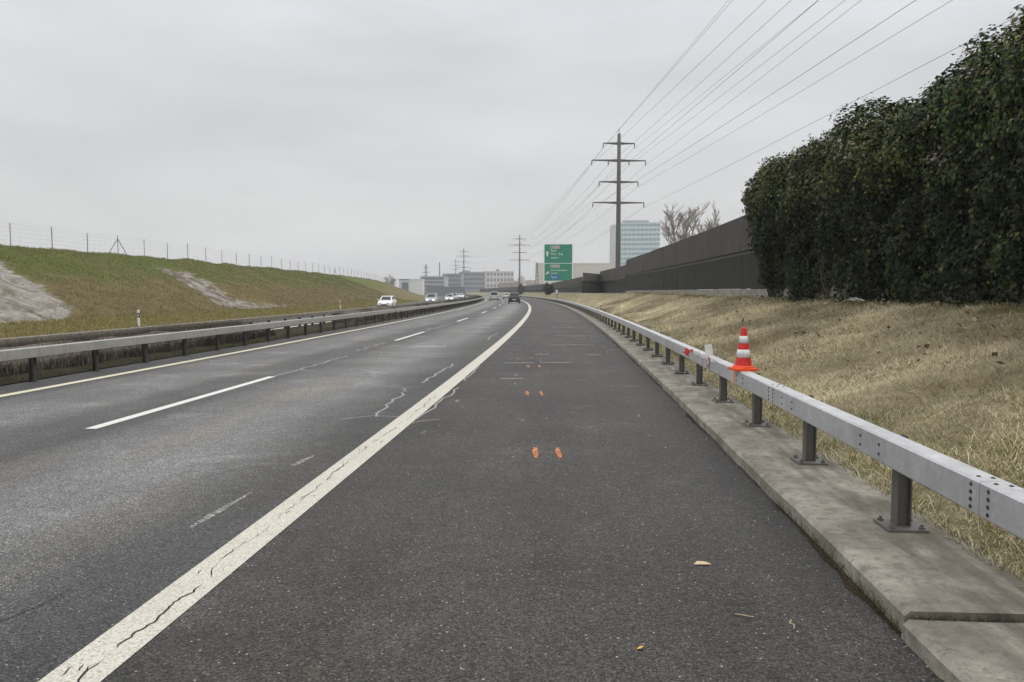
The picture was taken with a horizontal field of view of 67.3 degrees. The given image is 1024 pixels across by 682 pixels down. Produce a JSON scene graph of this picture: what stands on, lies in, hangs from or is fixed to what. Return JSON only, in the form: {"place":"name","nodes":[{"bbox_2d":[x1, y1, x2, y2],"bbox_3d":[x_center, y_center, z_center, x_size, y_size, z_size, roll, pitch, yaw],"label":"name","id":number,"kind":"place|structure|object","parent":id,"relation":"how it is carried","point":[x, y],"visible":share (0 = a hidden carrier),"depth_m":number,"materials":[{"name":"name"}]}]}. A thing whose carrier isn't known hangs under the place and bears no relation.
{"place":"outdoors","nodes":[
{"label":"outdoors","id":0,"kind":"place"},
{"bbox_2d":[0,244,439,338],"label":"embankment","id":1,"kind":"structure","parent":0,"point":[41,300],"depth_m":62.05,"materials":[{"name":"green plant"}]},
{"bbox_2d":[137,310,139,326],"bbox_3d":[-21.789,-1.318,44.873,0.120,1.020,0.106,0,4,3],"label":"delineator post","id":2,"kind":"object","parent":1,"relation":"on","point":[138,317],"visible":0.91,"depth_m":44.84,"materials":[{"name":"white plastic"}]},
{"bbox_2d":[0,222,383,281],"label":"wire fence","id":3,"kind":"object","parent":1,"relation":"on","point":[117,240],"visible":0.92,"depth_m":85.15,"materials":[{"name":"grey metal"}]},
{"bbox_2d":[384,276,391,284],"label":"bare tree","id":4,"kind":"object","parent":1,"relation":"on","point":[386,280],"visible":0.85,"depth_m":419.54,"materials":[{"name":"grey plant"}]},
{"bbox_2d":[389,275,396,286],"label":"bare tree","id":5,"kind":"object","parent":1,"relation":"on","point":[393,282],"visible":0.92,"depth_m":422.03,"materials":[{"name":"grey plant"}]},
{"bbox_2d":[399,279,409,291],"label":"building","id":6,"kind":"structure","parent":1,"relation":"on","point":[404,284],"depth_m":428.79,"materials":[{"name":"grey concrete"}]},
{"bbox_2d":[402,282,407,290],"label":"window","id":7,"kind":"structure","parent":6,"relation":"in","point":[404,284],"depth_m":428.80,"materials":[{"name":"grey glass"}]},
{"bbox_2d":[409,279,424,294],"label":"building","id":8,"kind":"structure","parent":1,"relation":"on","point":[416,286],"depth_m":399.04,"materials":[{"name":"beige concrete"}]},
{"bbox_2d":[420,276,448,294],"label":"building","id":9,"kind":"structure","parent":1,"relation":"on","point":[435,281],"depth_m":478.57,"materials":[{"name":"grey concrete"}]},
{"bbox_2d":[426,287,466,295],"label":"building","id":10,"kind":"structure","parent":1,"relation":"on","point":[442,291],"depth_m":379.18,"materials":[{"name":"grey concrete"}]},
{"bbox_2d":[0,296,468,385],"bbox_3d":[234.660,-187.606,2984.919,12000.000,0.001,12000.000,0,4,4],"label":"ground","id":11,"kind":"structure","parent":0,"point":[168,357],"depth_m":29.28,"materials":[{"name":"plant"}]},
{"bbox_2d":[422,264,429,275],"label":"lattice mast","id":12,"kind":"object","parent":11,"relation":"on","point":[425,267],"visible":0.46,"depth_m":1045.28,"materials":[{"name":"grey metal"}]},
{"bbox_2d":[457,249,470,269],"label":"power pylon","id":13,"kind":"object","parent":11,"relation":"on","point":[463,251],"visible":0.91,"depth_m":744.71,"materials":[{"name":"grey metal"}]},
{"bbox_2d":[0,297,479,384],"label":"median strip","id":14,"kind":"object","parent":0,"point":[278,334],"visible":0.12,"depth_m":20.99,"materials":[{"name":"soil"}]},
{"bbox_2d":[0,319,277,376],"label":"scrub hedge","id":15,"kind":"object","parent":14,"relation":"on","point":[19,366],"visible":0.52,"depth_m":20.28,"materials":[{"name":"brown plant"}]},
{"bbox_2d":[0,294,472,347],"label":"guardrail","id":16,"kind":"object","parent":14,"relation":"on","point":[243,320],"visible":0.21,"depth_m":26.81,"materials":[{"name":"metal"}]},
{"bbox_2d":[0,294,483,381],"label":"guardrail","id":17,"kind":"object","parent":14,"relation":"on","point":[31,354],"visible":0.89,"depth_m":20.52,"materials":[{"name":"metal"}]},
{"bbox_2d":[331,296,478,322],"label":"guardrail","id":18,"kind":"object","parent":14,"relation":"on","point":[362,319],"visible":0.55,"depth_m":55.33,"materials":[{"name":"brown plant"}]},
{"bbox_2d":[0,296,528,681],"bbox_3d":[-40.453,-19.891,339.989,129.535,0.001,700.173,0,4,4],"label":"road","id":19,"kind":"structure","parent":0,"point":[100,532],"depth_m":8.60,"materials":[{"name":"grey asphalt"}]},
{"bbox_2d":[0,298,486,396],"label":"median edge line","id":20,"kind":"object","parent":19,"relation":"on","point":[19,392],"visible":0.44,"depth_m":18.61,"materials":[{"name":"paint"}]},
{"bbox_2d":[38,300,530,681],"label":"edge line","id":21,"kind":"object","parent":19,"relation":"on","point":[106,653],"visible":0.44,"depth_m":4.98,"materials":[{"name":"white paint"}]},
{"bbox_2d":[62,394,434,681],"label":"line crack","id":22,"kind":"object","parent":21,"relation":"on","point":[87,669],"visible":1,"depth_m":4.29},
{"bbox_2d":[85,300,503,428],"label":"lane line","id":23,"kind":"object","parent":19,"relation":"on","point":[160,408],"visible":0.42,"depth_m":12.27,"materials":[{"name":"white paint"}]},
{"bbox_2d":[275,323,497,422],"bbox_3d":[-2.631,0.061,26.956,4.213,0.001,32.976,0,4,2],"label":"crack seal","id":24,"kind":"object","parent":19,"relation":"on","point":[392,400],"visible":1,"depth_m":14.32,"materials":[{"name":"grey asphalt"}]},
{"bbox_2d":[489,292,499,300],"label":"car","id":25,"kind":"object","parent":19,"relation":"on","point":[493,295],"visible":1,"depth_m":155.41,"materials":[{"name":"paint"}]},
{"bbox_2d":[507,293,520,302],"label":"car","id":26,"kind":"object","parent":19,"relation":"on","point":[513,297],"visible":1,"depth_m":118.73,"materials":[{"name":"paint"}]},
{"bbox_2d":[100,295,942,681],"bbox_3d":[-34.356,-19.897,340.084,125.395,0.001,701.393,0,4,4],"label":"hard shoulder","id":27,"kind":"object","parent":19,"relation":"attached to","point":[346,571],"visible":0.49,"depth_m":4.98},
{"bbox_2d":[191,311,639,525],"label":"faded marks","id":28,"kind":"object","parent":27,"relation":"on","point":[314,455],"visible":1,"depth_m":6.82,"materials":[{"name":"grey paint"}]},
{"bbox_2d":[525,365,561,457],"bbox_3d":[0.425,0.918,13.480,0.389,0.001,10.537,0,4,1],"label":"orange spray mark","id":29,"kind":"object","parent":27,"relation":"on","point":[557,449],"visible":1,"depth_m":8.62,"materials":[{"name":"paint"}]},
{"bbox_2d":[251,412,913,676],"bbox_3d":[0.447,1.316,7.221,3.582,0.009,8.989,0,4,4],"label":"grit","id":30,"kind":"object","parent":27,"relation":"on","point":[595,524],"visible":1,"depth_m":5.23,"materials":[{"name":"grey stone"}]},
{"bbox_2d":[694,561,709,563],"bbox_3d":[1.245,1.449,5.024,0.116,0.016,0.036,1,4,11],"label":"fallen leaf","id":31,"kind":"object","parent":27,"relation":"on","point":[700,562],"visible":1,"depth_m":5.02,"materials":[{"name":"beige plant"}]},
{"bbox_2d":[599,329,943,681],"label":"gutter dirt","id":32,"kind":"structure","parent":27,"relation":"on","point":[848,585],"depth_m":4.98,"materials":[{"name":"soil"}]},
{"bbox_2d":[520,297,1023,681],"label":"kerb","id":33,"kind":"structure","parent":27,"relation":"on","point":[836,508],"depth_m":4.93,"materials":[{"name":"concrete"}]},
{"bbox_2d":[498,294,1023,539],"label":"guardrail","id":34,"kind":"object","parent":33,"relation":"on","point":[996,501],"visible":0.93,"depth_m":5.42,"materials":[{"name":"metal"}]},
{"bbox_2d":[682,348,719,377],"bbox_3d":[3.065,0.355,12.216,0.252,0.338,2.198,0,4,0],"label":"barrier tape","id":35,"kind":"object","parent":34,"relation":"attached to","point":[687,352],"visible":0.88,"depth_m":12.36,"materials":[{"name":"white plastic"}]},
{"bbox_2d":[704,344,712,355],"bbox_3d":[3.083,0.139,12.048,0.140,0.179,0.029,0,4,-8],"label":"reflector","id":36,"kind":"object","parent":34,"relation":"attached to","point":[708,350],"visible":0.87,"depth_m":12.04,"materials":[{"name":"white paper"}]},
{"bbox_2d":[728,327,757,370],"bbox_3d":[2.924,0.098,9.711,0.280,0.545,0.280,0,4,-7],"label":"traffic cone","id":37,"kind":"object","parent":34,"relation":"on","point":[743,360],"visible":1,"depth_m":9.65,"materials":[{"name":"orange plastic"}]},
{"bbox_2d":[766,498,1023,632],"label":"gutter weeds","id":38,"kind":"object","parent":27,"relation":"on","point":[874,600],"visible":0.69,"depth_m":4.36,"materials":[{"name":"green plant"}]},
{"bbox_2d":[243,296,467,329],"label":"opposite road","id":39,"kind":"structure","parent":0,"point":[441,298],"depth_m":56.38,"materials":[{"name":"grey asphalt"}]},
{"bbox_2d":[377,296,396,306],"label":"car","id":40,"kind":"object","parent":39,"relation":"on","point":[387,301],"visible":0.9,"depth_m":92.53,"materials":[{"name":"paint"}]},
{"bbox_2d":[424,293,438,301],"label":"car","id":41,"kind":"object","parent":39,"relation":"on","point":[432,297],"visible":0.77,"depth_m":116.92,"materials":[{"name":"paint"}]},
{"bbox_2d":[444,294,454,299],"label":"car","id":42,"kind":"object","parent":39,"relation":"on","point":[449,296],"visible":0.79,"depth_m":148.75,"materials":[{"name":"paint"}]},
{"bbox_2d":[0,0,1023,289],"label":"sky","id":43,"kind":"structure","parent":0,"point":[383,138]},
{"bbox_2d":[466,291,1023,578],"bbox_3d":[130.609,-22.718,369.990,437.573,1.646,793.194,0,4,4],"label":"grass verge","id":44,"kind":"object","parent":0,"point":[587,299],"depth_m":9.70,"materials":[{"name":"beige plant"}]},
{"bbox_2d":[443,274,463,286],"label":"building","id":45,"kind":"structure","parent":44,"relation":"on","point":[455,280],"depth_m":518.46,"materials":[{"name":"grey concrete"}]},
{"bbox_2d":[459,270,485,291],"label":"building","id":46,"kind":"structure","parent":44,"relation":"on","point":[474,281],"depth_m":558.34,"materials":[{"name":"grey concrete"}]},
{"bbox_2d":[483,269,513,287],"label":"building","id":47,"kind":"structure","parent":44,"relation":"on","point":[494,279],"depth_m":618.00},
{"bbox_2d":[499,283,521,287],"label":"building","id":48,"kind":"structure","parent":44,"relation":"on","point":[501,285],"depth_m":558.52,"materials":[{"name":"grey concrete"}]},
{"bbox_2d":[510,235,528,283],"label":"power pylon","id":49,"kind":"object","parent":44,"relation":"on","point":[519,238],"visible":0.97,"depth_m":522.08,"materials":[{"name":"grey metal"}]},
{"bbox_2d":[517,284,523,293],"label":"evergreen bush","id":50,"kind":"object","parent":44,"relation":"on","point":[521,286],"visible":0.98,"depth_m":261.36,"materials":[{"name":"green plant"}]},
{"bbox_2d":[517,274,525,285],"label":"bare tree","id":51,"kind":"object","parent":44,"relation":"on","point":[523,281],"visible":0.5,"depth_m":655.31,"materials":[{"name":"grey plant"}]},
{"bbox_2d":[526,280,534,285],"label":"building","id":52,"kind":"structure","parent":44,"relation":"on","point":[530,282],"depth_m":498.56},
{"bbox_2d":[479,277,583,292],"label":"noise barrier","id":53,"kind":"object","parent":44,"relation":"on","point":[574,285],"visible":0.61,"depth_m":161.20,"materials":[{"name":"grey concrete"}]},
{"bbox_2d":[535,263,538,284],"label":"lattice mast","id":54,"kind":"object","parent":44,"relation":"on","point":[536,275],"visible":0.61,"depth_m":328.34,"materials":[{"name":"grey metal"}]},
{"bbox_2d":[542,282,548,294],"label":"evergreen bush","id":55,"kind":"object","parent":44,"relation":"on","point":[545,291],"visible":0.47,"depth_m":173.55,"materials":[{"name":"green plant"}]},
{"bbox_2d":[546,284,553,294],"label":"evergreen bush","id":56,"kind":"object","parent":44,"relation":"on","point":[549,289],"visible":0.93,"depth_m":167.46,"materials":[{"name":"green plant"}]},
{"bbox_2d":[544,244,572,284],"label":"direction sign","id":57,"kind":"object","parent":44,"relation":"on","point":[558,262],"visible":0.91,"depth_m":171.21,"materials":[{"name":"green metal"}]},
{"bbox_2d":[536,263,614,283],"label":"building","id":58,"kind":"structure","parent":44,"relation":"on","point":[579,269],"depth_m":418.37,"materials":[{"name":"beige concrete"}]},
{"bbox_2d":[582,265,626,293],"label":"noise barrier","id":59,"kind":"object","parent":44,"relation":"on","point":[613,280],"visible":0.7,"depth_m":104.26,"materials":[{"name":"grey concrete"}]},
{"bbox_2d":[610,225,615,262],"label":"building","id":60,"kind":"structure","parent":44,"relation":"on","point":[612,245],"depth_m":700.35,"materials":[{"name":"grey concrete"}]},
{"bbox_2d":[591,133,645,267],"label":"power pylon","id":61,"kind":"object","parent":44,"relation":"on","point":[618,202],"visible":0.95,"depth_m":187.00,"materials":[{"name":"grey metal"}]},
{"bbox_2d":[454,1,731,261],"bbox_3d":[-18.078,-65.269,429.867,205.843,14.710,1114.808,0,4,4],"label":"power cable","id":62,"kind":"object","parent":61,"relation":"hanging from","point":[626,121],"visible":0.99,"depth_m":144.44,"materials":[{"name":"grey metal"}]},
{"bbox_2d":[457,0,728,257],"bbox_3d":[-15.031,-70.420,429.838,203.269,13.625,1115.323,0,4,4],"label":"power cable","id":63,"kind":"object","parent":61,"relation":"hanging from","point":[634,111],"visible":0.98,"depth_m":154.97,"materials":[{"name":"grey metal"}]},
{"bbox_2d":[470,0,765,256],"bbox_3d":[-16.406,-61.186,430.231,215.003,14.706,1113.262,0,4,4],"label":"power cable","id":64,"kind":"object","parent":61,"relation":"hanging from","point":[653,107],"visible":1,"depth_m":120.51,"materials":[{"name":"grey metal"}]},
{"bbox_2d":[455,0,790,265],"bbox_3d":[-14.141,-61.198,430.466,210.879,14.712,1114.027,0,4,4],"label":"power cable","id":65,"kind":"object","parent":61,"relation":"hanging from","point":[658,120],"visible":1,"depth_m":134.73,"materials":[{"name":"grey metal"}]},
{"bbox_2d":[474,0,817,252],"bbox_3d":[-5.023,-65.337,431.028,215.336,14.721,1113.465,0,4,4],"label":"power cable","id":66,"kind":"object","parent":61,"relation":"hanging from","point":[674,116],"visible":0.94,"depth_m":145.55,"materials":[{"name":"grey metal"}]},
{"bbox_2d":[488,1,816,260],"bbox_3d":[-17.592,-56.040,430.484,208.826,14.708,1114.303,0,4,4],"label":"power cable","id":67,"kind":"object","parent":61,"relation":"hanging from","point":[685,114],"visible":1,"depth_m":108.19,"materials":[{"name":"grey metal"}]},
{"bbox_2d":[482,0,844,256],"bbox_3d":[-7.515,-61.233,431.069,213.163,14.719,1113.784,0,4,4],"label":"power cable","id":68,"kind":"object","parent":61,"relation":"hanging from","point":[708,105],"visible":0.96,"depth_m":122.01,"materials":[{"name":"grey metal"}]},
{"bbox_2d":[487,0,860,256],"bbox_3d":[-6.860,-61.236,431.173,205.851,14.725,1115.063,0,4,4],"label":"power cable","id":69,"kind":"object","parent":61,"relation":"hanging from","point":[723,106],"visible":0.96,"depth_m":122.86,"materials":[{"name":"grey metal"}]},
{"bbox_2d":[454,0,915,272],"bbox_3d":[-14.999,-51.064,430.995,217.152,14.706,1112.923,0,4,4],"label":"power cable","id":70,"kind":"object","parent":61,"relation":"hanging from","point":[760,101],"visible":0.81,"depth_m":84.21,"materials":[{"name":"grey metal"}]},
{"bbox_2d":[461,0,951,270],"bbox_3d":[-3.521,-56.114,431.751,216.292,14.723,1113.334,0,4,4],"label":"power cable","id":71,"kind":"object","parent":61,"relation":"hanging from","point":[780,103],"visible":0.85,"depth_m":103.70,"materials":[{"name":"grey metal"}]},
{"bbox_2d":[492,13,1022,268],"bbox_3d":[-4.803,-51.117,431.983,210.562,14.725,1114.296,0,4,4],"label":"power cable","id":72,"kind":"object","parent":61,"relation":"hanging from","point":[836,110],"visible":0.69,"depth_m":87.28,"materials":[{"name":"grey metal"}]},
{"bbox_2d":[621,220,659,290],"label":"building","id":73,"kind":"structure","parent":44,"relation":"on","point":[639,237],"depth_m":695.73,"materials":[{"name":"teal glass"}]},
{"bbox_2d":[656,202,719,244],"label":"bare tree","id":74,"kind":"object","parent":44,"relation":"on","point":[685,226],"visible":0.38,"depth_m":115.72,"materials":[{"name":"grey plant"}]},
{"bbox_2d":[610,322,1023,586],"bbox_3d":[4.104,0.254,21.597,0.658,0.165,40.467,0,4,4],"label":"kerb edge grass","id":75,"kind":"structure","parent":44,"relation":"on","point":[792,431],"depth_m":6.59,"materials":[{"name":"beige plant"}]},
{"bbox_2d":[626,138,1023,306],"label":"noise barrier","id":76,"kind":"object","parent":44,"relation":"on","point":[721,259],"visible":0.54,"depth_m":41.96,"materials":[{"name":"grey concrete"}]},
{"bbox_2d":[656,295,1023,413],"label":"fallen leaves","id":77,"kind":"object","parent":44,"relation":"on","point":[927,346],"visible":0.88,"depth_m":16.08,"materials":[{"name":"brown plant"}]},
{"bbox_2d":[846,297,863,300],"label":"litter","id":78,"kind":"object","parent":77,"relation":"on","point":[853,299],"visible":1,"depth_m":20.67,"materials":[{"name":"white plastic"}]},
{"bbox_2d":[740,4,1023,306],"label":"ivy hedge","id":79,"kind":"object","parent":44,"relation":"on","point":[859,181],"visible":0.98,"depth_m":17.81,"materials":[{"name":"green plant"}]}
]}

